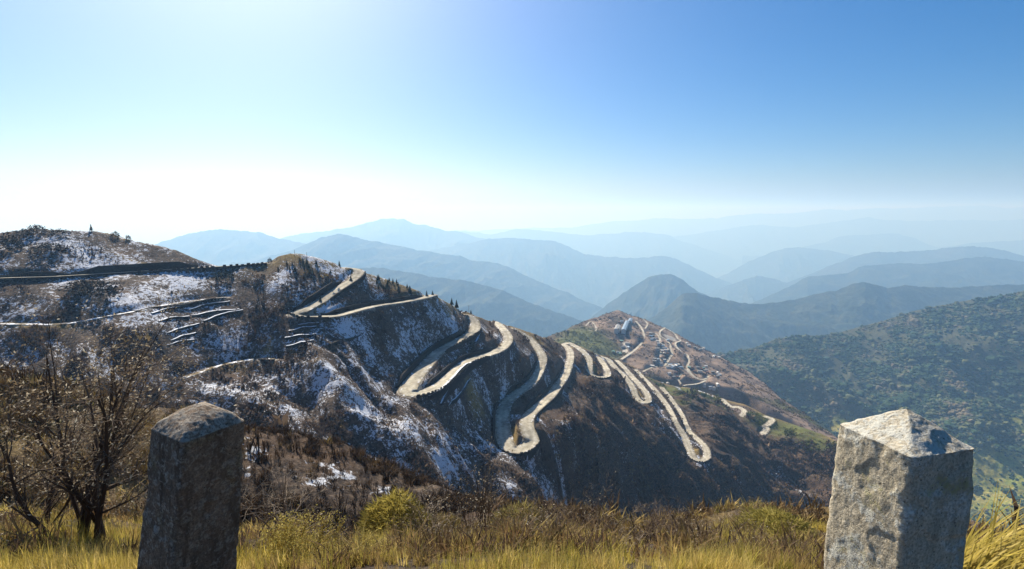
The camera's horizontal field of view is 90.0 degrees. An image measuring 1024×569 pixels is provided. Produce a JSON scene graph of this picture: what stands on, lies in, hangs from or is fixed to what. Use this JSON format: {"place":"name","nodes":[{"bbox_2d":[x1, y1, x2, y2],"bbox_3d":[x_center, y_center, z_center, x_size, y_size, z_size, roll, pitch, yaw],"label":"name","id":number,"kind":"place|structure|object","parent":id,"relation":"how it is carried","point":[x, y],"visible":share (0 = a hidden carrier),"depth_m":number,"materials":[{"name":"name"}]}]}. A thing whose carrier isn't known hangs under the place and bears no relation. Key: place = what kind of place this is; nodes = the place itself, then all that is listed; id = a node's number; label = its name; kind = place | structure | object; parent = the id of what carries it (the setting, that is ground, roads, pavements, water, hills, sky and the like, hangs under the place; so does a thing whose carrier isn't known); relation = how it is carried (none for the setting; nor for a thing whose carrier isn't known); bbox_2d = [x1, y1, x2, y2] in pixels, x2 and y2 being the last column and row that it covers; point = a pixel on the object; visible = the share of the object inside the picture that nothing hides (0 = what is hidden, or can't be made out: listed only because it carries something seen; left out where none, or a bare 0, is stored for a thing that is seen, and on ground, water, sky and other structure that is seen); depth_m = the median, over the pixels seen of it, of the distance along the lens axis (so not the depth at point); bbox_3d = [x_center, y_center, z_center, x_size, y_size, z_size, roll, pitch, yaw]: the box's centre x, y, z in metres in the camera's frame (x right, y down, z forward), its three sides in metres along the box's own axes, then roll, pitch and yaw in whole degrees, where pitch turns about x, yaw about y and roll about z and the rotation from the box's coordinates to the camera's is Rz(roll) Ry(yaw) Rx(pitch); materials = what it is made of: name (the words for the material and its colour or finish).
{"place":"outdoors","nodes":[
{"label":"outdoors","id":0,"kind":"place"},
{"bbox_2d":[0,297,225,324],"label":"path","id":1,"kind":"structure","parent":0,"point":[92,318],"depth_m":210.58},
{"bbox_2d":[5,262,265,277],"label":"road","id":2,"kind":"structure","parent":0,"point":[103,273],"depth_m":250.87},
{"bbox_2d":[184,358,274,377],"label":"path","id":3,"kind":"structure","parent":0,"point":[204,370],"depth_m":222.42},
{"bbox_2d":[155,229,304,265],"bbox_3d":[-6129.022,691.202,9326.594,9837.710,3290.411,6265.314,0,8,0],"label":"hill","id":4,"kind":"structure","parent":0,"point":[219,247],"depth_m":10053.86,"materials":[{"name":"blue"}]},
{"bbox_2d":[287,267,434,316],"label":"road","id":5,"kind":"structure","parent":0,"point":[357,274],"depth_m":276.75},
{"bbox_2d":[0,231,728,277],"bbox_3d":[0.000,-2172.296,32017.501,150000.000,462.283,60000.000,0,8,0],"label":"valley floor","id":6,"kind":"structure","parent":0,"point":[153,238],"depth_m":51267.94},
{"bbox_2d":[280,218,484,250],"bbox_3d":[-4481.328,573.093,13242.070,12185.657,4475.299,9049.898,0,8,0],"label":"hill","id":7,"kind":"structure","parent":0,"point":[400,232],"depth_m":14511.18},
{"bbox_2d":[231,234,602,320],"bbox_3d":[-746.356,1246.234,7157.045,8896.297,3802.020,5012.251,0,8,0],"label":"hill","id":8,"kind":"structure","parent":0,"point":[348,251],"depth_m":7742.90,"materials":[{"name":"blue"}]},
{"bbox_2d":[398,314,512,396],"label":"road","id":9,"kind":"structure","parent":0,"point":[410,383],"depth_m":309.19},
{"bbox_2d":[358,267,582,337],"bbox_3d":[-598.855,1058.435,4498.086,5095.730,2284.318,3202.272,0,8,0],"label":"hill","id":10,"kind":"structure","parent":0,"point":[488,303],"depth_m":4897.46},
{"bbox_2d":[0,229,1003,568],"bbox_3d":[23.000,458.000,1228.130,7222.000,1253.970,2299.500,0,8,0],"label":"terrain","id":11,"kind":"structure","parent":0,"point":[400,329],"depth_m":261.04,"materials":[{"name":"soil"}]},
{"bbox_2d":[0,232,26,250],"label":"bush","id":12,"kind":"object","parent":11,"relation":"on","point":[18,242],"visible":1,"depth_m":246.74,"materials":[{"name":"brown plant"}]},
{"bbox_2d":[10,228,34,235],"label":"bush","id":13,"kind":"object","parent":11,"relation":"on","point":[22,230],"visible":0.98,"depth_m":258.28,"materials":[{"name":"grey plant"}]},
{"bbox_2d":[0,271,71,277],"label":"retaining wall","id":14,"kind":"structure","parent":11,"relation":"on","point":[39,273],"depth_m":235.85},
{"bbox_2d":[25,224,47,232],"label":"bush","id":15,"kind":"object","parent":11,"relation":"on","point":[34,227],"visible":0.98,"depth_m":262.67,"materials":[{"name":"grey plant"}]},
{"bbox_2d":[0,516,78,555],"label":"grass tuft","id":16,"kind":"object","parent":11,"relation":"on","point":[59,543],"visible":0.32,"depth_m":2.90,"materials":[{"name":"yellow plant"}]},
{"bbox_2d":[29,242,61,250],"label":"bush","id":17,"kind":"object","parent":11,"relation":"on","point":[44,245],"visible":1,"depth_m":248.56,"materials":[{"name":"brown plant"}]},
{"bbox_2d":[0,271,140,281],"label":"retaining wall","id":18,"kind":"structure","parent":11,"relation":"on","point":[45,278],"depth_m":235.51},
{"bbox_2d":[58,278,95,290],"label":"bush","id":19,"kind":"object","parent":11,"relation":"on","point":[75,282],"visible":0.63,"depth_m":224.36,"materials":[{"name":"grey plant"}]},
{"bbox_2d":[0,390,158,528],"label":"shrub","id":20,"kind":"object","parent":11,"relation":"on","point":[49,501],"visible":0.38,"depth_m":3.88,"materials":[{"name":"brown plant"}]},
{"bbox_2d":[36,529,139,560],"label":"grass tuft","id":21,"kind":"object","parent":11,"relation":"on","point":[120,544],"visible":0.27,"depth_m":2.73,"materials":[{"name":"yellow plant"}]},
{"bbox_2d":[68,275,123,296],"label":"bush","id":22,"kind":"object","parent":11,"relation":"on","point":[89,285],"visible":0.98,"depth_m":222.22,"materials":[{"name":"brown plant"}]},
{"bbox_2d":[70,496,143,521],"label":"shrub","id":23,"kind":"object","parent":11,"relation":"on","point":[117,509],"visible":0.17,"depth_m":4.99,"materials":[{"name":"brown plant"}]},
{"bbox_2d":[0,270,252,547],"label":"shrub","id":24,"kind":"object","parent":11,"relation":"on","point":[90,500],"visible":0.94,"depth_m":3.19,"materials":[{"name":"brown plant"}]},
{"bbox_2d":[71,261,197,274],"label":"retaining wall","id":25,"kind":"structure","parent":11,"relation":"on","point":[129,267],"depth_m":259.77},
{"bbox_2d":[157,316,189,321],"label":"terrace wall","id":26,"kind":"structure","parent":11,"relation":"on","point":[176,317],"depth_m":229.02,"materials":[{"name":"stone"}]},
{"bbox_2d":[167,360,186,373],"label":"bush","id":27,"kind":"object","parent":11,"relation":"on","point":[177,363],"visible":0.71,"depth_m":206.88,"materials":[{"name":"brown plant"}]},
{"bbox_2d":[135,297,224,311],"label":"terrace wall","id":28,"kind":"structure","parent":11,"relation":"on","point":[194,303],"depth_m":241.38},
{"bbox_2d":[167,323,199,332],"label":"terrace wall","id":29,"kind":"structure","parent":11,"relation":"on","point":[182,328],"depth_m":227.04,"materials":[{"name":"stone"}]},
{"bbox_2d":[137,262,266,272],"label":"retaining wall","id":30,"kind":"structure","parent":11,"relation":"on","point":[213,268],"depth_m":270.22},
{"bbox_2d":[188,301,229,310],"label":"terrace wall","id":31,"kind":"structure","parent":11,"relation":"on","point":[205,305],"depth_m":247.73,"materials":[{"name":"stone"}]},
{"bbox_2d":[192,309,238,315],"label":"terrace wall","id":32,"kind":"structure","parent":11,"relation":"on","point":[212,312],"depth_m":244.59,"materials":[{"name":"stone"}]},
{"bbox_2d":[203,309,242,321],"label":"terrace wall","id":33,"kind":"structure","parent":11,"relation":"on","point":[214,317],"depth_m":244.67,"materials":[{"name":"stone"}]},
{"bbox_2d":[214,270,234,279],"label":"bush","id":34,"kind":"object","parent":11,"relation":"on","point":[226,275],"visible":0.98,"depth_m":267.54,"materials":[{"name":"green plant"}]},
{"bbox_2d":[237,529,296,567],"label":"grass tuft","id":35,"kind":"object","parent":11,"relation":"on","point":[250,551],"visible":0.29,"depth_m":2.58,"materials":[{"name":"yellow plant"}]},
{"bbox_2d":[240,463,344,541],"bbox_3d":[-1.939,1.867,4.272,1.024,0.879,1.082,-6,10,-35],"label":"shrub","id":36,"kind":"object","parent":11,"relation":"on","point":[268,507],"visible":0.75,"depth_m":4.26,"materials":[{"name":"brown plant"}]},
{"bbox_2d":[258,504,336,565],"bbox_3d":[-1.145,1.363,2.758,0.372,0.330,0.481,0,8,0],"label":"feathery weed","id":37,"kind":"object","parent":11,"relation":"on","point":[286,533],"visible":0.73,"depth_m":2.74,"materials":[{"name":"green plant"}]},
{"bbox_2d":[286,339,313,347],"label":"terrace wall","id":38,"kind":"structure","parent":11,"relation":"on","point":[296,344],"depth_m":234.77,"materials":[{"name":"stone"}]},
{"bbox_2d":[285,333,315,339],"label":"terrace wall","id":39,"kind":"structure","parent":11,"relation":"on","point":[297,335],"depth_m":239.42,"materials":[{"name":"stone"}]},
{"bbox_2d":[289,326,316,332],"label":"terrace wall","id":40,"kind":"structure","parent":11,"relation":"on","point":[302,328],"depth_m":243.74,"materials":[{"name":"stone"}]},
{"bbox_2d":[289,311,328,322],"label":"retaining wall","id":41,"kind":"structure","parent":11,"relation":"on","point":[312,319],"depth_m":249.01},
{"bbox_2d":[270,507,353,557],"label":"feathery weed","id":42,"kind":"object","parent":11,"relation":"on","point":[324,537],"visible":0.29,"depth_m":3.15,"materials":[{"name":"yellow plant"}]},
{"bbox_2d":[262,506,361,541],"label":"shrub","id":43,"kind":"object","parent":11,"relation":"on","point":[311,524],"visible":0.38,"depth_m":4.17,"materials":[{"name":"brown plant"}]},
{"bbox_2d":[291,281,340,310],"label":"retaining wall","id":44,"kind":"structure","parent":11,"relation":"on","point":[317,294],"depth_m":269.34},
{"bbox_2d":[288,515,393,568],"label":"grass tuft","id":45,"kind":"object","parent":11,"relation":"on","point":[354,549],"visible":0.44,"depth_m":2.66,"materials":[{"name":"yellow plant"}]},
{"bbox_2d":[330,271,365,299],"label":"retaining wall","id":46,"kind":"structure","parent":11,"relation":"on","point":[357,281],"depth_m":288.15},
{"bbox_2d":[337,525,391,559],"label":"feathery weed","id":47,"kind":"object","parent":11,"relation":"on","point":[368,535],"visible":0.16,"depth_m":2.85,"materials":[{"name":"yellow plant"}]},
{"bbox_2d":[321,295,422,314],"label":"retaining wall","id":48,"kind":"structure","parent":11,"relation":"on","point":[357,306],"depth_m":292.32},
{"bbox_2d":[355,487,432,536],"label":"shrub","id":49,"kind":"object","parent":11,"relation":"on","point":[382,510],"visible":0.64,"depth_m":4.88,"materials":[{"name":"green plant"}]},
{"bbox_2d":[0,230,836,517],"bbox_3d":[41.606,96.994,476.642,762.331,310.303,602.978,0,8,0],"label":"scrub","id":50,"kind":"object","parent":11,"relation":"on","point":[250,410],"visible":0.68,"depth_m":258.21,"materials":[{"name":"plant"}]},
{"bbox_2d":[393,483,453,537],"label":"shrub","id":51,"kind":"object","parent":11,"relation":"on","point":[421,520],"visible":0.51,"depth_m":3.63,"materials":[{"name":"brown plant"}]},
{"bbox_2d":[395,330,465,388],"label":"retaining wall","id":52,"kind":"structure","parent":11,"relation":"on","point":[416,362],"depth_m":310.62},
{"bbox_2d":[397,483,490,545],"bbox_3d":[-0.517,1.599,3.540,0.736,0.547,0.472,7,11,42],"label":"shrub","id":53,"kind":"object","parent":11,"relation":"on","point":[427,520],"visible":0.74,"depth_m":3.51,"materials":[{"name":"brown plant"}]},
{"bbox_2d":[430,510,468,531],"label":"tussock","id":54,"kind":"object","parent":11,"relation":"on","point":[450,519],"visible":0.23,"depth_m":5.47,"materials":[{"name":"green plant"}]},
{"bbox_2d":[416,356,489,398],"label":"retaining wall","id":55,"kind":"structure","parent":11,"relation":"on","point":[454,383],"depth_m":287.68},
{"bbox_2d":[429,360,478,398],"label":"terrace wall","id":56,"kind":"structure","parent":11,"relation":"on","point":[438,394],"depth_m":280.95,"materials":[{"name":"stone"}]},
{"bbox_2d":[440,365,468,404],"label":"terrace wall","id":57,"kind":"structure","parent":11,"relation":"on","point":[446,396],"depth_m":276.87,"materials":[{"name":"stone"}]},
{"bbox_2d":[425,347,492,387],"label":"retaining wall","id":58,"kind":"structure","parent":11,"relation":"on","point":[437,376],"depth_m":319.07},
{"bbox_2d":[449,378,470,405],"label":"terrace wall","id":59,"kind":"structure","parent":11,"relation":"on","point":[456,399],"depth_m":286.23,"materials":[{"name":"stone"}]},
{"bbox_2d":[445,328,481,353],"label":"retaining wall","id":60,"kind":"structure","parent":11,"relation":"on","point":[457,345],"depth_m":341.30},
{"bbox_2d":[439,437,537,535],"bbox_3d":[-0.158,1.766,4.247,0.817,1.146,0.840,0,8,0],"label":"shrub","id":61,"kind":"object","parent":11,"relation":"on","point":[488,508],"visible":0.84,"depth_m":4.23,"materials":[{"name":"brown plant"}]},
{"bbox_2d":[493,401,498,448],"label":"retaining wall","id":62,"kind":"structure","parent":11,"relation":"on","point":[494,411],"depth_m":309.78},
{"bbox_2d":[477,492,539,532],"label":"shrub","id":63,"kind":"object","parent":11,"relation":"on","point":[513,513],"visible":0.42,"depth_m":4.26,"materials":[{"name":"brown plant"}]},
{"bbox_2d":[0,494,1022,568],"bbox_3d":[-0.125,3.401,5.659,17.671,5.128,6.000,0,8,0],"label":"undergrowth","id":64,"kind":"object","parent":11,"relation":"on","point":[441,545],"visible":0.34,"depth_m":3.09,"materials":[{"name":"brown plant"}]},
{"bbox_2d":[0,356,1023,544],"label":"undergrowth","id":65,"kind":"object","parent":11,"relation":"on","point":[453,504],"visible":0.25,"depth_m":46.78,"materials":[{"name":"plant"}]},
{"bbox_2d":[0,499,1023,568],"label":"grass","id":66,"kind":"structure","parent":11,"relation":"on","point":[751,558],"depth_m":2.41,"materials":[{"name":"yellow plant"}]},
{"bbox_2d":[489,495,550,528],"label":"tussock","id":67,"kind":"object","parent":11,"relation":"on","point":[517,510],"visible":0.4,"depth_m":5.88,"materials":[{"name":"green plant"}]},
{"bbox_2d":[502,441,539,459],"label":"retaining wall","id":68,"kind":"structure","parent":11,"relation":"on","point":[531,453],"depth_m":285.96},
{"bbox_2d":[505,361,536,395],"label":"retaining wall","id":69,"kind":"structure","parent":11,"relation":"on","point":[527,377],"depth_m":389.82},
{"bbox_2d":[479,526,575,557],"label":"grass tuft","id":70,"kind":"object","parent":11,"relation":"on","point":[532,545],"visible":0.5,"depth_m":2.83,"materials":[{"name":"yellow plant"}]},
{"bbox_2d":[524,372,560,410],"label":"retaining wall","id":71,"kind":"structure","parent":11,"relation":"on","point":[535,400],"depth_m":385.74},
{"bbox_2d":[508,491,584,546],"bbox_3d":[0.158,1.542,3.107,0.360,0.433,0.940,4,9,24],"label":"shrub","id":72,"kind":"object","parent":11,"relation":"on","point":[541,522],"visible":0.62,"depth_m":3.23,"materials":[{"name":"brown plant"}]},
{"bbox_2d":[534,386,563,428],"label":"retaining wall","id":73,"kind":"structure","parent":11,"relation":"on","point":[559,394],"depth_m":375.67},
{"bbox_2d":[530,498,585,533],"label":"shrub","id":74,"kind":"object","parent":11,"relation":"on","point":[556,515],"visible":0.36,"depth_m":4.39,"materials":[{"name":"brown plant"}]},
{"bbox_2d":[535,501,596,535],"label":"shrub","id":75,"kind":"object","parent":11,"relation":"on","point":[559,519],"visible":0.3,"depth_m":3.70,"materials":[{"name":"brown plant"}]},
{"bbox_2d":[554,527,644,562],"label":"grass tuft","id":76,"kind":"object","parent":11,"relation":"on","point":[621,556],"visible":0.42,"depth_m":2.80,"materials":[{"name":"yellow plant"}]},
{"bbox_2d":[554,470,659,542],"bbox_3d":[0.906,2.033,4.553,0.961,0.726,0.711,-3,9,-21],"label":"shrub","id":77,"kind":"object","parent":11,"relation":"on","point":[598,518],"visible":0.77,"depth_m":4.62,"materials":[{"name":"brown plant"}]},
{"bbox_2d":[580,520,659,554],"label":"shrub","id":78,"kind":"object","parent":11,"relation":"on","point":[623,536],"visible":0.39,"depth_m":3.18,"materials":[{"name":"brown plant"}]},
{"bbox_2d":[584,500,683,542],"bbox_3d":[1.029,2.021,4.352,0.840,0.499,0.408,2,8,13],"label":"shrub","id":79,"kind":"object","parent":11,"relation":"on","point":[658,522],"visible":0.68,"depth_m":4.37,"materials":[{"name":"brown plant"}]},
{"bbox_2d":[626,494,666,546],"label":"shrub","id":80,"kind":"object","parent":11,"relation":"on","point":[651,530],"visible":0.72,"depth_m":4.04,"materials":[{"name":"brown plant"}]},
{"bbox_2d":[636,501,720,559],"bbox_3d":[1.111,1.634,3.264,0.832,0.383,0.318,-7,11,-39],"label":"shrub","id":81,"kind":"object","parent":11,"relation":"on","point":[693,524],"visible":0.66,"depth_m":3.29,"materials":[{"name":"brown plant"}]},
{"bbox_2d":[654,490,725,543],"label":"shrub","id":82,"kind":"object","parent":11,"relation":"on","point":[677,525],"visible":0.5,"depth_m":3.94,"materials":[{"name":"brown plant"}]},
{"bbox_2d":[547,310,837,440],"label":"scrub","id":83,"kind":"object","parent":11,"relation":"on","point":[698,359],"visible":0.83,"depth_m":1119.97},
{"bbox_2d":[693,519,799,551],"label":"shrub","id":84,"kind":"object","parent":11,"relation":"on","point":[755,539],"visible":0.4,"depth_m":3.20,"materials":[{"name":"brown plant"}]},
{"bbox_2d":[705,535,800,560],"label":"grass tuft","id":85,"kind":"object","parent":11,"relation":"on","point":[750,547],"visible":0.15,"depth_m":2.91,"materials":[{"name":"yellow plant"}]},
{"bbox_2d":[731,504,823,541],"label":"bush","id":86,"kind":"object","parent":11,"relation":"on","point":[772,516],"visible":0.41,"depth_m":5.72,"materials":[{"name":"green plant"}]},
{"bbox_2d":[744,519,824,551],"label":"shrub","id":87,"kind":"object","parent":11,"relation":"on","point":[815,544],"visible":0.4,"depth_m":3.44,"materials":[{"name":"brown plant"}]},
{"bbox_2d":[963,480,1023,568],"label":"grass tuft","id":88,"kind":"object","parent":11,"relation":"on","point":[988,552],"visible":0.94,"depth_m":2.09,"materials":[{"name":"yellow plant"}]},
{"bbox_2d":[0,0,1023,231],"label":"sky","id":89,"kind":"structure","parent":0,"point":[116,115],"materials":[{"name":"blue"}]},
{"bbox_2d":[495,328,610,452],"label":"road","id":90,"kind":"structure","parent":0,"point":[504,440],"depth_m":363.40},
{"bbox_2d":[429,238,730,307],"bbox_3d":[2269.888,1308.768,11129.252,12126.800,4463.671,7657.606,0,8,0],"label":"hill","id":91,"kind":"structure","parent":0,"point":[601,281],"depth_m":11981.00,"materials":[{"name":"blue"}]},
{"bbox_2d":[459,229,741,272],"bbox_3d":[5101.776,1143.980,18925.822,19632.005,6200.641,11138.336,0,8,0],"label":"hill","id":92,"kind":"structure","parent":0,"point":[633,245],"depth_m":20394.63,"materials":[{"name":"blue"}]},
{"bbox_2d":[601,356,651,402],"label":"road","id":93,"kind":"structure","parent":0,"point":[644,390],"depth_m":626.54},
{"bbox_2d":[590,274,706,319],"bbox_3d":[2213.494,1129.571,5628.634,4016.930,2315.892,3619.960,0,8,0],"label":"hill","id":94,"kind":"structure","parent":0,"point":[647,298],"depth_m":6046.54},
{"bbox_2d":[659,328,673,365],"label":"path","id":95,"kind":"structure","parent":0,"point":[668,359],"depth_m":1184.47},
{"bbox_2d":[634,369,710,462],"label":"road","id":96,"kind":"structure","parent":0,"point":[690,449],"depth_m":568.68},
{"bbox_2d":[666,328,709,379],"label":"path","id":97,"kind":"structure","parent":0,"point":[688,369],"depth_m":1152.31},
{"bbox_2d":[721,399,747,415],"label":"road","id":98,"kind":"structure","parent":0,"point":[742,413],"depth_m":750.33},
{"bbox_2d":[454,205,1023,236],"bbox_3d":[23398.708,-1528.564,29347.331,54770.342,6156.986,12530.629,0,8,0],"label":"hill","id":99,"kind":"structure","parent":0,"point":[672,227],"depth_m":31064.20,"materials":[{"name":"blue"}]},
{"bbox_2d":[706,276,785,303],"bbox_3d":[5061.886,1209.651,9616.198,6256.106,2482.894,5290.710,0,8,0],"label":"hill","id":100,"kind":"structure","parent":0,"point":[749,290],"depth_m":10390.57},
{"bbox_2d":[760,416,774,433],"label":"road","id":101,"kind":"structure","parent":0,"point":[769,422],"depth_m":707.13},
{"bbox_2d":[718,247,853,283],"bbox_3d":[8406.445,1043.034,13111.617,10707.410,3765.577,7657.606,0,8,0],"label":"hill","id":102,"kind":"structure","parent":0,"point":[786,265],"depth_m":14100.44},
{"bbox_2d":[647,282,1023,353],"bbox_3d":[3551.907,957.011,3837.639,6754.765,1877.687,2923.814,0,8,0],"label":"hill","id":103,"kind":"structure","parent":0,"point":[713,325],"depth_m":4140.38,"materials":[{"name":"plant"}]},
{"bbox_2d":[742,233,937,264],"bbox_3d":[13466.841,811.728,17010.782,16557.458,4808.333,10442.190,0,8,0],"label":"hill","id":104,"kind":"structure","parent":0,"point":[854,245],"depth_m":18551.91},
{"bbox_2d":[673,217,1023,259],"bbox_3d":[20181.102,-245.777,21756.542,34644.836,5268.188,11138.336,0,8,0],"label":"hill","id":105,"kind":"structure","parent":0,"point":[749,240],"depth_m":23075.68,"materials":[{"name":"blue"}]},
{"bbox_2d":[725,294,1023,529],"bbox_3d":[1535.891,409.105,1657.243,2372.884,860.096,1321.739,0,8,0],"label":"hill","id":106,"kind":"structure","parent":0,"point":[993,467],"depth_m":1753.05,"materials":[{"name":"plant"}]},
{"bbox_2d":[715,291,1023,527],"bbox_3d":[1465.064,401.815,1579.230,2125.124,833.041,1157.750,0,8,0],"label":"forest","id":107,"kind":"object","parent":106,"relation":"on","point":[878,394],"visible":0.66,"depth_m":1791.93,"materials":[{"name":"green plant"}]},
{"bbox_2d":[751,256,1023,303],"bbox_3d":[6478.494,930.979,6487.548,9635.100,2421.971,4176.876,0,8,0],"label":"hill","id":108,"kind":"structure","parent":0,"point":[975,271],"depth_m":7018.32,"materials":[{"name":"blue"}]},
{"bbox_2d":[763,246,1023,297],"bbox_3d":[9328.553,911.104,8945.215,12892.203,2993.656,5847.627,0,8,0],"label":"hill","id":109,"kind":"structure","parent":0,"point":[848,265],"depth_m":9849.84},
{"bbox_2d":[903,240,1023,255],"bbox_3d":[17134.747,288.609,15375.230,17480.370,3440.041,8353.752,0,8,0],"label":"hill","id":110,"kind":"structure","parent":0,"point":[1016,247],"depth_m":16797.84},
{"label":"ground","id":111,"kind":"structure","parent":0,"visible":0},
{"bbox_2d":[137,402,243,568],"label":"guard post","id":112,"kind":"object","parent":111,"relation":"on","point":[191,516],"visible":1,"depth_m":1.88,"materials":[{"name":"stone"}]},
{"bbox_2d":[824,409,973,568],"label":"guard post","id":113,"kind":"object","parent":111,"relation":"on","point":[902,489],"visible":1,"depth_m":1.54,"materials":[{"name":"stone"}]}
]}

